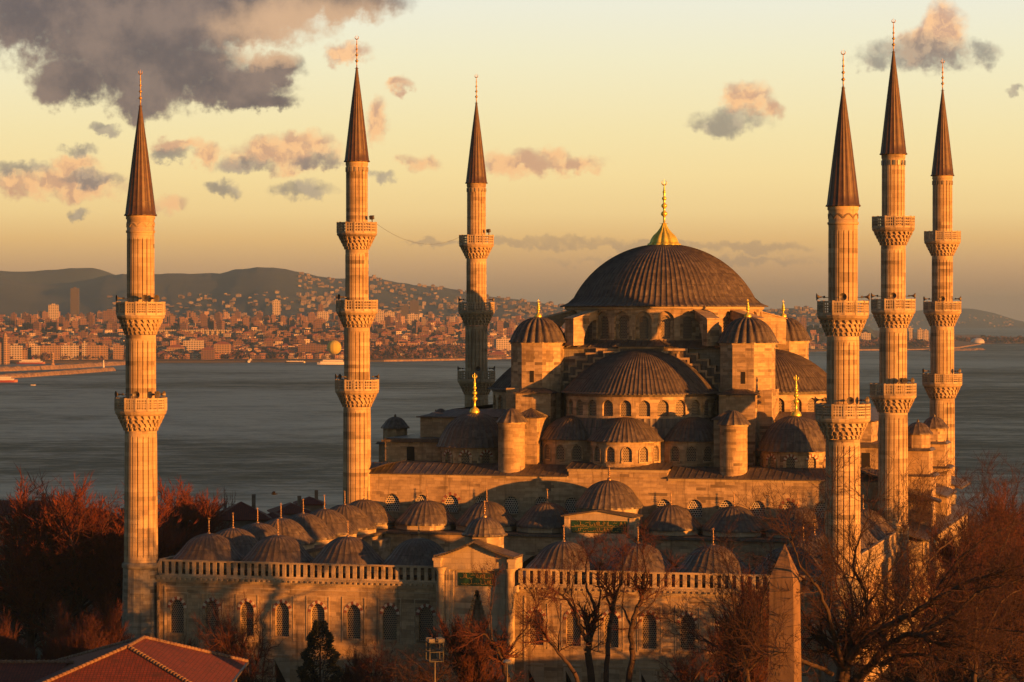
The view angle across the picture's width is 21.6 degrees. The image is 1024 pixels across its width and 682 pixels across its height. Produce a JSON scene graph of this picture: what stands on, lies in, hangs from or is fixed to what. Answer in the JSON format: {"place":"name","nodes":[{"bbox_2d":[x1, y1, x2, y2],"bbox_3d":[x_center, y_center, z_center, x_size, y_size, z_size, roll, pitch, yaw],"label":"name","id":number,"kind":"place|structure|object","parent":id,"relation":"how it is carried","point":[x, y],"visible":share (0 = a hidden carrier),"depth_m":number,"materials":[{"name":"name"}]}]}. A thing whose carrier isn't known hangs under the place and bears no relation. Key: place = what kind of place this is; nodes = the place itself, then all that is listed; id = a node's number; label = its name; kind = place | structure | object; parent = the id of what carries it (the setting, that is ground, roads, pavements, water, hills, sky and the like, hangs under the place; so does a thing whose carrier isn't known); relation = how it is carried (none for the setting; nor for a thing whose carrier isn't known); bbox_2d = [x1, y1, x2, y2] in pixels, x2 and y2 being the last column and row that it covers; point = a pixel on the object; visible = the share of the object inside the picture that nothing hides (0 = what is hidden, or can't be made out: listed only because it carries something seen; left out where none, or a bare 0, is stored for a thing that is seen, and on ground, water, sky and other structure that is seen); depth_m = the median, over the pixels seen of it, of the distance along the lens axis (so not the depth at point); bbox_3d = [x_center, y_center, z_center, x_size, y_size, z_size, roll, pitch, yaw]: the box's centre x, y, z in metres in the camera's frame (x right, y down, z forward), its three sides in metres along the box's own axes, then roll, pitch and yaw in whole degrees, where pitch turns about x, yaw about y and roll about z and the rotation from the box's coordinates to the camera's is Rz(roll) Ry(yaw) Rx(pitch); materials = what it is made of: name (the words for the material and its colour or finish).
{"place":"outdoors","nodes":[
{"label":"outdoors","id":0,"kind":"place"},
{"bbox_2d":[0,268,113,283],"bbox_3d":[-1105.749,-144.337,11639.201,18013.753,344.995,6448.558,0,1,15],"label":"hills","id":1,"kind":"structure","parent":0,"point":[69,275],"depth_m":11085.36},
{"bbox_2d":[0,267,875,337],"bbox_3d":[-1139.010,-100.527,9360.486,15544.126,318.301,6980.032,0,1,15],"label":"hills","id":2,"kind":"structure","parent":0,"point":[17,297],"depth_m":8593.85,"materials":[{"name":"plant"}]},
{"bbox_2d":[48,303,58,319],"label":"tower block","id":3,"kind":"structure","parent":2,"relation":"on","point":[53,311],"depth_m":5992.39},
{"bbox_2d":[70,287,78,314],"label":"tower block","id":4,"kind":"structure","parent":2,"relation":"on","point":[74,300],"depth_m":6892.23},
{"bbox_2d":[273,299,279,314],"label":"tower block","id":5,"kind":"structure","parent":2,"relation":"on","point":[276,306],"depth_m":5993.82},
{"bbox_2d":[107,272,1012,327],"bbox_3d":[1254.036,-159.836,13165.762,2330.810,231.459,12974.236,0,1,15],"label":"hillside houses","id":6,"kind":"structure","parent":2,"relation":"on","point":[530,310],"depth_m":8266.93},
{"bbox_2d":[10,327,980,362],"bbox_3d":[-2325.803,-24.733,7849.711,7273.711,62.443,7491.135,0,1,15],"label":"shore land","id":7,"kind":"structure","parent":0,"point":[959,344],"depth_m":4574.89,"materials":[{"name":"brown"}]},
{"bbox_2d":[10,343,22,359],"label":"apartment block","id":8,"kind":"structure","parent":7,"relation":"on","point":[16,349],"depth_m":4441.53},
{"bbox_2d":[32,344,40,358],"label":"apartment block","id":9,"kind":"structure","parent":7,"relation":"on","point":[36,349],"depth_m":4454.60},
{"bbox_2d":[47,343,59,359],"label":"apartment block","id":10,"kind":"structure","parent":7,"relation":"on","point":[54,348],"depth_m":4461.36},
{"bbox_2d":[61,343,69,359],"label":"apartment block","id":11,"kind":"structure","parent":7,"relation":"on","point":[65,348],"depth_m":4469.83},
{"bbox_2d":[71,343,78,359],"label":"apartment block","id":12,"kind":"structure","parent":7,"relation":"on","point":[74,350],"depth_m":4475.22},
{"bbox_2d":[86,343,100,359],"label":"apartment block","id":13,"kind":"structure","parent":7,"relation":"on","point":[93,349],"depth_m":4481.71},
{"bbox_2d":[100,344,107,358],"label":"apartment block","id":14,"kind":"structure","parent":7,"relation":"on","point":[103,350],"depth_m":4491.05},
{"bbox_2d":[103,309,116,322],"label":"tower block","id":15,"kind":"structure","parent":7,"relation":"on","point":[106,314],"depth_m":5989.77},
{"bbox_2d":[113,343,123,358],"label":"apartment block","id":16,"kind":"structure","parent":7,"relation":"on","point":[118,350],"depth_m":4496.90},
{"bbox_2d":[166,345,184,352],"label":"apartment block","id":17,"kind":"structure","parent":7,"relation":"on","point":[176,348],"depth_m":4564.48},
{"bbox_2d":[183,339,203,350],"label":"apartment block","id":18,"kind":"structure","parent":7,"relation":"on","point":[192,344],"depth_m":4638.55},
{"bbox_2d":[159,330,231,336],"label":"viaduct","id":19,"kind":"object","parent":7,"relation":"on","point":[219,333],"visible":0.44,"depth_m":5138.05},
{"bbox_2d":[201,315,206,327],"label":"tower block","id":20,"kind":"structure","parent":7,"relation":"on","point":[203,320],"depth_m":5580.72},
{"bbox_2d":[201,347,214,359],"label":"apartment block","id":21,"kind":"structure","parent":7,"relation":"on","point":[207,353],"depth_m":4517.53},
{"bbox_2d":[208,319,215,329],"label":"tower block","id":22,"kind":"structure","parent":7,"relation":"on","point":[211,324],"depth_m":5318.21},
{"bbox_2d":[217,319,224,329],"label":"tower block","id":23,"kind":"structure","parent":7,"relation":"on","point":[220,324],"depth_m":5290.36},
{"bbox_2d":[214,341,230,353],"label":"apartment block","id":24,"kind":"structure","parent":7,"relation":"on","point":[222,347],"depth_m":4550.22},
{"bbox_2d":[307,312,314,322],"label":"tower block","id":25,"kind":"structure","parent":7,"relation":"on","point":[310,317],"depth_m":6085.40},
{"bbox_2d":[298,343,325,352],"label":"apartment block","id":26,"kind":"structure","parent":7,"relation":"on","point":[307,347],"depth_m":4637.71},
{"bbox_2d":[318,310,327,322],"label":"tower block","id":27,"kind":"structure","parent":7,"relation":"on","point":[324,314],"depth_m":5991.69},
{"bbox_2d":[327,340,340,357],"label":"balloon","id":28,"kind":"object","parent":7,"relation":"on","point":[333,347],"visible":1,"depth_m":4472.08,"materials":[{"name":"yellow fabric"}]},
{"bbox_2d":[376,309,383,322],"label":"tower block","id":29,"kind":"structure","parent":7,"relation":"on","point":[379,315],"depth_m":5993.26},
{"bbox_2d":[385,315,393,326],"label":"tower block","id":30,"kind":"structure","parent":7,"relation":"on","point":[389,319],"depth_m":5902.61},
{"bbox_2d":[401,305,408,318],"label":"tower block","id":31,"kind":"structure","parent":7,"relation":"on","point":[405,310],"depth_m":6892.89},
{"bbox_2d":[408,313,417,327],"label":"tower block","id":32,"kind":"structure","parent":7,"relation":"on","point":[412,317],"depth_m":5992.13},
{"bbox_2d":[0,311,826,358],"bbox_3d":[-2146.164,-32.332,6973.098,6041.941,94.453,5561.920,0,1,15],"label":"distant city","id":33,"kind":"object","parent":7,"relation":"on","point":[283,347],"visible":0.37,"depth_m":5115.43},
{"bbox_2d":[410,299,418,318],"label":"tower block","id":34,"kind":"structure","parent":7,"relation":"on","point":[414,306],"depth_m":6891.84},
{"bbox_2d":[489,351,506,358],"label":"apartment block","id":35,"kind":"structure","parent":7,"relation":"on","point":[499,354],"depth_m":4856.02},
{"bbox_2d":[495,320,502,331],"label":"tower block","id":36,"kind":"structure","parent":7,"relation":"on","point":[498,325],"depth_m":5705.71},
{"bbox_2d":[494,337,510,349],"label":"apartment block","id":37,"kind":"structure","parent":7,"relation":"on","point":[501,343],"depth_m":4972.26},
{"bbox_2d":[0,323,1023,359],"bbox_3d":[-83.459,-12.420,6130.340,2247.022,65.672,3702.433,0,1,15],"label":"shore trees","id":38,"kind":"object","parent":7,"relation":"on","point":[389,353],"visible":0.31,"depth_m":4763.88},
{"bbox_2d":[860,332,870,345],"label":"apartment block","id":39,"kind":"structure","parent":7,"relation":"on","point":[865,336],"depth_m":6265.69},
{"bbox_2d":[907,326,912,339],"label":"apartment block","id":40,"kind":"structure","parent":7,"relation":"on","point":[910,332],"depth_m":6382.07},
{"bbox_2d":[0,604,1022,681],"bbox_3d":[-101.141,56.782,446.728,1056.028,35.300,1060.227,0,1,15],"label":"ground","id":41,"kind":"structure","parent":0,"point":[39,653],"depth_m":331.92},
{"bbox_2d":[0,604,36,659],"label":"bare tree","id":42,"kind":"object","parent":41,"relation":"on","point":[5,652],"visible":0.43,"depth_m":260.93,"materials":[{"name":"plant"}]},
{"bbox_2d":[0,493,52,594],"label":"tree","id":43,"kind":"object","parent":41,"relation":"on","point":[3,507],"depth_m":422.09,"materials":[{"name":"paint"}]},
{"bbox_2d":[0,608,72,651],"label":"bare tree","id":44,"kind":"object","parent":41,"relation":"on","point":[25,637],"visible":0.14,"depth_m":330.63,"materials":[{"name":"plant"}]},
{"bbox_2d":[0,476,85,655],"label":"bare tree","id":45,"kind":"object","parent":41,"relation":"on","point":[31,633],"visible":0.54,"depth_m":317.03,"materials":[{"name":"brown plant"}]},
{"bbox_2d":[18,628,86,659],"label":"bare tree","id":46,"kind":"object","parent":41,"relation":"on","point":[47,651],"visible":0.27,"depth_m":261.94,"materials":[{"name":"plant"}]},
{"bbox_2d":[0,486,123,652],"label":"bare tree","id":47,"kind":"object","parent":41,"relation":"on","point":[8,605],"visible":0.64,"depth_m":314.30,"materials":[{"name":"brown plant"}]},
{"bbox_2d":[20,474,123,634],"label":"bare tree","id":48,"kind":"object","parent":41,"relation":"on","point":[60,547],"visible":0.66,"depth_m":315.36,"materials":[{"name":"brown plant"}]},
{"bbox_2d":[37,597,110,656],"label":"bare tree","id":49,"kind":"object","parent":41,"relation":"on","point":[62,630],"visible":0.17,"depth_m":276.41,"materials":[{"name":"plant"}]},
{"bbox_2d":[44,625,120,657],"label":"bare tree","id":50,"kind":"object","parent":41,"relation":"on","point":[86,643],"visible":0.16,"depth_m":261.67,"materials":[{"name":"plant"}]},
{"bbox_2d":[0,463,174,640],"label":"bare tree","id":51,"kind":"object","parent":41,"relation":"on","point":[68,594],"visible":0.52,"depth_m":315.97,"materials":[{"name":"brown plant"}]},
{"bbox_2d":[90,592,129,646],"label":"bare tree","id":52,"kind":"object","parent":41,"relation":"on","point":[112,623],"visible":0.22,"depth_m":280.07,"materials":[{"name":"brown plant"}]},
{"bbox_2d":[0,635,248,681],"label":"tiled house","id":53,"kind":"structure","parent":41,"relation":"on","point":[143,658],"depth_m":234.93,"materials":[{"name":"tile"}]},
{"bbox_2d":[53,481,203,627],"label":"bare tree","id":54,"kind":"object","parent":41,"relation":"on","point":[99,595],"visible":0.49,"depth_m":316.04,"materials":[{"name":"brown plant"}]},
{"bbox_2d":[114,70,166,639],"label":"minaret","id":55,"kind":"object","parent":41,"relation":"on","point":[140,409],"visible":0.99,"depth_m":297.64,"materials":[{"name":"grey stone"}]},
{"bbox_2d":[90,475,231,554],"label":"bare tree","id":56,"kind":"object","parent":41,"relation":"on","point":[184,507],"visible":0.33,"depth_m":369.62,"materials":[{"name":"brown plant"}]},
{"bbox_2d":[113,483,226,557],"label":"bare tree","id":57,"kind":"object","parent":41,"relation":"on","point":[200,527],"visible":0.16,"depth_m":367.96,"materials":[{"name":"brown plant"}]},
{"bbox_2d":[191,487,226,530],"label":"bare tree","id":58,"kind":"object","parent":41,"relation":"on","point":[211,508],"visible":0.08,"depth_m":376.08,"materials":[{"name":"brown plant"}]},
{"bbox_2d":[200,588,265,678],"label":"bare tree","id":59,"kind":"object","parent":41,"relation":"on","point":[227,616],"visible":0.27,"depth_m":285.12,"materials":[{"name":"brown plant"}]},
{"bbox_2d":[208,596,257,680],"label":"bare tree","id":60,"kind":"object","parent":41,"relation":"on","point":[234,632],"visible":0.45,"depth_m":280.18,"materials":[{"name":"brown plant"}]},
{"bbox_2d":[190,603,285,681],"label":"bare tree","id":61,"kind":"object","parent":41,"relation":"on","point":[246,676],"visible":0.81,"depth_m":279.23,"materials":[{"name":"brown plant"}]},
{"bbox_2d":[216,494,271,529],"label":"house","id":62,"kind":"structure","parent":41,"relation":"on","point":[243,514],"depth_m":424.55,"materials":[{"name":"paint"}]},
{"bbox_2d":[267,512,288,518],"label":"house","id":63,"kind":"structure","parent":41,"relation":"on","point":[273,515],"depth_m":431.12,"materials":[{"name":"paint"}]},
{"bbox_2d":[267,496,311,515],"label":"house","id":64,"kind":"structure","parent":41,"relation":"on","point":[289,509],"depth_m":447.71,"materials":[{"name":"paint"}]},
{"bbox_2d":[293,490,325,510],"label":"house","id":65,"kind":"structure","parent":41,"relation":"on","point":[312,503],"depth_m":467.50,"materials":[{"name":"paint"}]},
{"bbox_2d":[296,619,344,681],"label":"conifer","id":66,"kind":"object","parent":41,"relation":"on","point":[303,670],"visible":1,"depth_m":278.57,"materials":[{"name":"green plant"}]},
{"bbox_2d":[335,647,372,681],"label":"bare tree","id":67,"kind":"object","parent":41,"relation":"on","point":[343,678],"visible":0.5,"depth_m":283.64,"materials":[{"name":"brown plant"}]},
{"bbox_2d":[335,37,378,503],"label":"minaret","id":68,"kind":"object","parent":41,"relation":"on","point":[356,389],"visible":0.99,"depth_m":360.44,"materials":[{"name":"grey stone"}]},
{"bbox_2d":[341,637,412,681],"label":"bare tree","id":69,"kind":"object","parent":41,"relation":"on","point":[378,666],"visible":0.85,"depth_m":279.20,"materials":[{"name":"brown plant"}]},
{"bbox_2d":[358,625,497,681],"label":"bare tree","id":70,"kind":"object","parent":41,"relation":"on","point":[429,673],"visible":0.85,"depth_m":261.63,"materials":[{"name":"brown plant"}]},
{"bbox_2d":[425,637,443,681],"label":"street lamp","id":71,"kind":"object","parent":41,"relation":"on","point":[430,640],"visible":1,"depth_m":238.19,"materials":[{"name":"grey metal"}]},
{"bbox_2d":[425,609,504,681],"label":"bare tree","id":72,"kind":"object","parent":41,"relation":"on","point":[466,668],"visible":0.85,"depth_m":263.12,"materials":[{"name":"brown plant"}]},
{"bbox_2d":[457,74,494,406],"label":"minaret","id":73,"kind":"object","parent":41,"relation":"on","point":[476,249],"visible":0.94,"depth_m":417.11,"materials":[{"name":"grey stone"}]},
{"bbox_2d":[444,552,557,681],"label":"bare tree","id":74,"kind":"object","parent":41,"relation":"on","point":[503,653],"visible":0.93,"depth_m":258.08,"materials":[{"name":"brown plant"}]},
{"bbox_2d":[156,466,898,681],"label":"forecourt","id":75,"kind":"structure","parent":41,"relation":"on","point":[362,571],"depth_m":294.11,"materials":[{"name":"stone"}]},
{"bbox_2d":[513,561,588,681],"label":"bare tree","id":76,"kind":"object","parent":41,"relation":"on","point":[550,642],"visible":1,"depth_m":255.15,"materials":[{"name":"brown plant"}]},
{"bbox_2d":[531,522,626,681],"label":"bare tree","id":77,"kind":"object","parent":41,"relation":"on","point":[591,627],"visible":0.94,"depth_m":262.30,"materials":[{"name":"brown plant"}]},
{"bbox_2d":[587,522,633,681],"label":"bare tree","id":78,"kind":"object","parent":41,"relation":"on","point":[613,595],"visible":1,"depth_m":259.72,"materials":[{"name":"brown plant"}]},
{"bbox_2d":[610,521,683,681],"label":"bare tree","id":79,"kind":"object","parent":41,"relation":"on","point":[641,588],"visible":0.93,"depth_m":263.01,"materials":[{"name":"brown plant"}]},
{"bbox_2d":[369,180,971,646],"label":"prayer hall","id":80,"kind":"structure","parent":41,"relation":"on","point":[661,368],"depth_m":360.46,"materials":[{"name":"stone"}]},
{"bbox_2d":[407,447,414,459],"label":"doorway","id":81,"kind":"structure","parent":80,"relation":"in","point":[410,450],"depth_m":369.65,"materials":[{"name":"black"}]},
{"bbox_2d":[862,453,869,466],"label":"doorway","id":82,"kind":"structure","parent":80,"relation":"in","point":[864,458],"depth_m":353.33,"materials":[{"name":"black"}]},
{"bbox_2d":[651,603,734,681],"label":"bare tree","id":83,"kind":"object","parent":41,"relation":"on","point":[683,673],"visible":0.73,"depth_m":258.82,"materials":[{"name":"brown plant"}]},
{"bbox_2d":[706,557,768,681],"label":"bare tree","id":84,"kind":"object","parent":41,"relation":"on","point":[728,677],"visible":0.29,"depth_m":249.42,"materials":[{"name":"brown plant"}]},
{"bbox_2d":[646,513,838,681],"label":"bare tree","id":85,"kind":"object","parent":41,"relation":"on","point":[743,617],"visible":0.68,"depth_m":228.72,"materials":[{"name":"brown plant"}]},
{"bbox_2d":[721,567,769,681],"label":"bare tree","id":86,"kind":"object","parent":41,"relation":"on","point":[739,607],"visible":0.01,"depth_m":263.46,"materials":[{"name":"brown plant"}]},
{"bbox_2d":[768,544,801,681],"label":"obelisk","id":87,"kind":"object","parent":41,"relation":"on","point":[783,570],"visible":0.73,"depth_m":206.40,"materials":[{"name":"stone"}]},
{"bbox_2d":[814,50,870,681],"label":"minaret","id":88,"kind":"object","parent":41,"relation":"on","point":[842,321],"visible":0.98,"depth_m":277.20,"materials":[{"name":"grey stone"}]},
{"bbox_2d":[703,429,1023,681],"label":"bare tree","id":89,"kind":"object","parent":41,"relation":"on","point":[855,641],"visible":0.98,"depth_m":210.43,"materials":[{"name":"brown plant"}]},
{"bbox_2d":[870,18,916,639],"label":"minaret","id":90,"kind":"object","parent":41,"relation":"on","point":[893,397],"visible":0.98,"depth_m":339.24,"materials":[{"name":"grey stone"}]},
{"bbox_2d":[800,525,1021,681],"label":"bare tree","id":91,"kind":"object","parent":41,"relation":"on","point":[892,677],"visible":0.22,"depth_m":274.13,"materials":[{"name":"brown plant"}]},
{"bbox_2d":[861,528,994,681],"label":"bare tree","id":92,"kind":"object","parent":41,"relation":"on","point":[926,615],"visible":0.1,"depth_m":283.33,"materials":[{"name":"brown plant"}]},
{"bbox_2d":[845,573,1023,681],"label":"bare tree","id":93,"kind":"object","parent":41,"relation":"on","point":[965,677],"visible":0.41,"depth_m":262.76,"materials":[{"name":"brown plant"}]},
{"bbox_2d":[922,60,961,503],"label":"minaret","id":94,"kind":"object","parent":41,"relation":"on","point":[942,384],"visible":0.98,"depth_m":398.31,"materials":[{"name":"grey stone"}]},
{"bbox_2d":[878,445,1023,681],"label":"bare tree","id":95,"kind":"object","parent":41,"relation":"on","point":[999,607],"visible":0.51,"depth_m":231.52,"materials":[{"name":"brown plant"}]},
{"bbox_2d":[907,516,1023,681],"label":"bare tree","id":96,"kind":"object","parent":41,"relation":"on","point":[997,675],"visible":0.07,"depth_m":289.69,"materials":[{"name":"brown plant"}]},
{"bbox_2d":[924,507,1023,674],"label":"bare tree","id":97,"kind":"object","parent":41,"relation":"on","point":[948,554],"visible":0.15,"depth_m":319.71,"materials":[{"name":"brown plant"}]},
{"bbox_2d":[947,485,1023,667],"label":"bare tree","id":98,"kind":"object","parent":41,"relation":"on","point":[997,501],"visible":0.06,"depth_m":328.97,"materials":[{"name":"brown plant"}]},
{"bbox_2d":[965,539,1023,681],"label":"bare tree","id":99,"kind":"object","parent":41,"relation":"on","point":[1021,611],"visible":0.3,"depth_m":270.66,"materials":[{"name":"brown plant"}]},
{"bbox_2d":[968,477,1023,558],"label":"bare tree","id":100,"kind":"object","parent":41,"relation":"on","point":[1001,505],"visible":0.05,"depth_m":348.10,"materials":[{"name":"brown plant"}]},
{"bbox_2d":[0,328,1023,559],"bbox_3d":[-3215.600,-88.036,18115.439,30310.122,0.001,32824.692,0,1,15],"label":"sea","id":101,"kind":"structure","parent":0,"point":[245,431],"depth_m":2010.37,"materials":[{"name":"liquid"}]},
{"bbox_2d":[0,332,9,363],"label":"railway station","id":102,"kind":"object","parent":101,"relation":"in","point":[4,350],"visible":0.94,"depth_m":4321.96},
{"bbox_2d":[0,376,17,381],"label":"ferry","id":103,"kind":"object","parent":101,"relation":"on","point":[6,379],"visible":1,"depth_m":3141.48,"materials":[{"name":"white"}]},
{"bbox_2d":[17,357,44,363],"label":"ferry","id":104,"kind":"object","parent":101,"relation":"on","point":[31,361],"visible":0.84,"depth_m":4359.68,"materials":[{"name":"white"}]},
{"bbox_2d":[0,367,115,377],"bbox_3d":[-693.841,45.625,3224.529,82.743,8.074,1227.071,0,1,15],"label":"breakwater","id":105,"kind":"object","parent":101,"relation":"in","point":[52,373],"visible":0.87,"depth_m":3539.07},
{"bbox_2d":[0,360,124,371],"bbox_3d":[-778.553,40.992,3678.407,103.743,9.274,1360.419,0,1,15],"label":"breakwater","id":106,"kind":"object","parent":101,"relation":"in","point":[60,366],"visible":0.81,"depth_m":3944.59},
{"bbox_2d":[317,360,343,364],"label":"catamaran ferry","id":107,"kind":"object","parent":101,"relation":"on","point":[332,362],"visible":0.88,"depth_m":4310.58,"materials":[{"name":"beige paint"}]},
{"bbox_2d":[0,0,1023,320],"label":"sky","id":108,"kind":"structure","parent":0,"point":[585,107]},
{"bbox_2d":[806,308,1023,327],"bbox_3d":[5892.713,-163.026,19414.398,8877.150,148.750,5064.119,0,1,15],"label":"distant island","id":109,"kind":"structure","parent":0,"point":[980,315],"depth_m":18747.09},
{"bbox_2d":[923,348,984,350],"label":"spit","id":110,"kind":"structure","parent":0,"point":[962,349],"depth_m":6082.34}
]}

